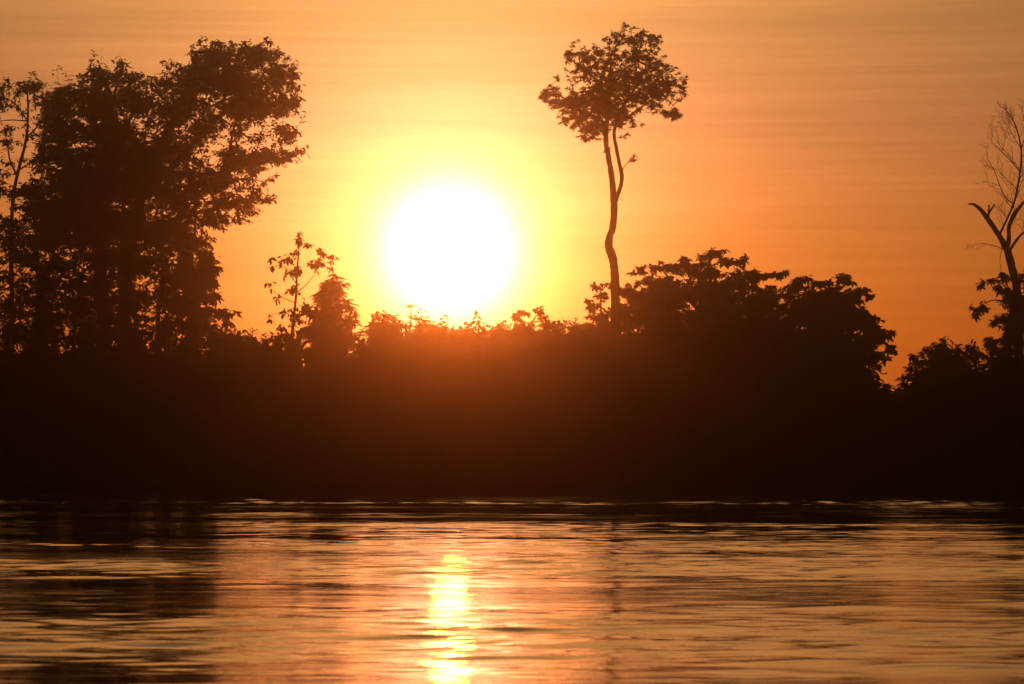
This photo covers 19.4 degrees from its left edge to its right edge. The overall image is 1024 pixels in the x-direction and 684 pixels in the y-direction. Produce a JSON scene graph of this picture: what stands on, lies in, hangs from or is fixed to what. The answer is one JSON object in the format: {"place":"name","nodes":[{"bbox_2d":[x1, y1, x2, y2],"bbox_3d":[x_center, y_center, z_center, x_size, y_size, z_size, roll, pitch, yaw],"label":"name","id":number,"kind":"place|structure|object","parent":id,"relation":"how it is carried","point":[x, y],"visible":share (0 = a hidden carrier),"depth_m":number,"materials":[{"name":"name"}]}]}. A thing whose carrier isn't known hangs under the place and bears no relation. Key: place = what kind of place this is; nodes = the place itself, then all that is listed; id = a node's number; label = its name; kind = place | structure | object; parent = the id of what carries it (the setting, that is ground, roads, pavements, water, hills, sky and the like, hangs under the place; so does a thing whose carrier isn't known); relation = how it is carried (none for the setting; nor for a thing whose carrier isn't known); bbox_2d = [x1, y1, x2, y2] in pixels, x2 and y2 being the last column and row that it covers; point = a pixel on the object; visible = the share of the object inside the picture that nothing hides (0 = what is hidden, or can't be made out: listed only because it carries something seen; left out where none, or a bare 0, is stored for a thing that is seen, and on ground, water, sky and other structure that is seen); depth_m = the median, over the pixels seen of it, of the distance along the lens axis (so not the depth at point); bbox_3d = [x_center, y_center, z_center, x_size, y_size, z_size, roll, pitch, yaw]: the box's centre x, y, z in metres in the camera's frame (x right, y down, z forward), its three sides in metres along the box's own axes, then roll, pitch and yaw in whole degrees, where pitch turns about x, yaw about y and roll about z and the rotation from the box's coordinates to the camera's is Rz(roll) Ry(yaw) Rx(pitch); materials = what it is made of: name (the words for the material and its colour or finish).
{"place":"outdoors","nodes":[
{"label":"outdoors","id":0,"kind":"place"},
{"bbox_2d":[0,492,1023,683],"bbox_3d":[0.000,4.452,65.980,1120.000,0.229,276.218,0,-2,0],"label":"river","id":1,"kind":"structure","parent":0,"point":[334,588],"depth_m":41.70,"materials":[{"name":"brown liquid"}]},
{"bbox_2d":[0,0,1023,394],"label":"sky","id":2,"kind":"structure","parent":0,"point":[823,139],"materials":[{"name":"orange"}]},
{"bbox_2d":[1,450,1023,496],"bbox_3d":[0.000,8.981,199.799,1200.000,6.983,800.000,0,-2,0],"label":"ground","id":3,"kind":"structure","parent":0,"point":[207,490],"depth_m":198.76,"materials":[{"name":"black soil"}]},
{"bbox_2d":[0,71,57,355],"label":"slender tree","id":4,"kind":"object","parent":3,"relation":"on","point":[32,87],"visible":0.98,"depth_m":212.72,"materials":[{"name":"black plant"}]},
{"bbox_2d":[0,165,90,392],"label":"understory tree","id":5,"kind":"object","parent":3,"relation":"on","point":[44,322],"visible":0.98,"depth_m":206.89,"materials":[{"name":"black plant"}]},
{"bbox_2d":[2,49,169,348],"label":"broadleaf tree","id":6,"kind":"object","parent":3,"relation":"on","point":[89,188],"visible":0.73,"depth_m":213.72,"materials":[{"name":"black plant"}]},
{"bbox_2d":[74,275,177,417],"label":"understory tree","id":7,"kind":"object","parent":3,"relation":"on","point":[135,309],"visible":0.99,"depth_m":206.13,"materials":[{"name":"black plant"}]},
{"bbox_2d":[132,247,242,453],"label":"understory tree","id":8,"kind":"object","parent":3,"relation":"on","point":[189,309],"visible":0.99,"depth_m":204.97,"materials":[{"name":"black plant"}]},
{"bbox_2d":[93,35,310,362],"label":"broadleaf tree","id":9,"kind":"object","parent":3,"relation":"on","point":[147,171],"visible":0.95,"depth_m":209.96,"materials":[{"name":"black plant"}]},
{"bbox_2d":[264,231,338,433],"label":"sapling","id":10,"kind":"object","parent":3,"relation":"on","point":[296,272],"visible":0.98,"depth_m":206.27,"materials":[{"name":"black plant"}]},
{"bbox_2d":[292,274,362,441],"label":"small tree","id":11,"kind":"object","parent":3,"relation":"on","point":[321,332],"visible":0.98,"depth_m":204.85,"materials":[{"name":"brown plant"}]},
{"bbox_2d":[368,309,417,368],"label":"bush","id":12,"kind":"object","parent":3,"relation":"on","point":[394,328],"visible":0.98,"depth_m":205.88,"materials":[{"name":"brown plant"}]},
{"bbox_2d":[404,304,426,350],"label":"sapling","id":13,"kind":"object","parent":3,"relation":"on","point":[412,318],"visible":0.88,"depth_m":207.19,"materials":[{"name":"orange plant"}]},
{"bbox_2d":[398,320,459,420],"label":"tree","id":14,"kind":"object","parent":3,"relation":"on","point":[437,338],"visible":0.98,"depth_m":204.88,"materials":[{"name":"brown plant"}]},
{"bbox_2d":[450,322,474,425],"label":"sapling","id":15,"kind":"object","parent":3,"relation":"on","point":[463,335],"visible":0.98,"depth_m":205.99,"materials":[{"name":"brown plant"}]},
{"bbox_2d":[470,329,492,431],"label":"sapling","id":16,"kind":"object","parent":3,"relation":"on","point":[481,343],"visible":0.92,"depth_m":206.10,"materials":[{"name":"brown plant"}]},
{"bbox_2d":[482,321,518,410],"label":"tree","id":17,"kind":"object","parent":3,"relation":"on","point":[499,335],"visible":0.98,"depth_m":204.95,"materials":[{"name":"brown plant"}]},
{"bbox_2d":[0,308,1023,496],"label":"undergrowth","id":18,"kind":"object","parent":3,"relation":"on","point":[724,406],"visible":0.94,"depth_m":199.72,"materials":[{"name":"black plant"}]},
{"bbox_2d":[508,306,563,444],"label":"umbrella tree","id":19,"kind":"object","parent":3,"relation":"on","point":[548,324],"visible":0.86,"depth_m":207.06,"materials":[{"name":"brown plant"}]},
{"bbox_2d":[550,318,586,352],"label":"bush","id":20,"kind":"object","parent":3,"relation":"on","point":[574,338],"visible":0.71,"depth_m":205.93,"materials":[{"name":"brown plant"}]},
{"bbox_2d":[576,282,626,349],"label":"understory tree","id":21,"kind":"object","parent":3,"relation":"on","point":[601,318],"visible":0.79,"depth_m":204.03,"materials":[{"name":"brown plant"}]},
{"bbox_2d":[537,22,687,335],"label":"emergent tree","id":22,"kind":"object","parent":3,"relation":"on","point":[605,105],"visible":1,"depth_m":208.52,"materials":[{"name":"black plant"}]},
{"bbox_2d":[607,247,792,355],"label":"umbrella tree","id":23,"kind":"object","parent":3,"relation":"on","point":[657,301],"visible":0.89,"depth_m":200.67,"materials":[{"name":"black plant"}]},
{"bbox_2d":[767,273,897,371],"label":"tree","id":24,"kind":"object","parent":3,"relation":"on","point":[828,311],"visible":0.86,"depth_m":195.63,"materials":[{"name":"black plant"}]},
{"bbox_2d":[895,336,985,387],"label":"bush","id":25,"kind":"object","parent":3,"relation":"on","point":[936,359],"visible":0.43,"depth_m":189.88,"materials":[{"name":"black plant"}]},
{"bbox_2d":[960,271,1023,390],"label":"climbing shrub","id":26,"kind":"object","parent":3,"relation":"on","point":[1010,321],"visible":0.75,"depth_m":184.51,"materials":[{"name":"black plant"}]},
{"bbox_2d":[968,98,1023,371],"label":"dead tree","id":27,"kind":"object","parent":3,"relation":"on","point":[1007,249],"visible":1,"depth_m":186.40,"materials":[{"name":"brown plant"}]}
]}

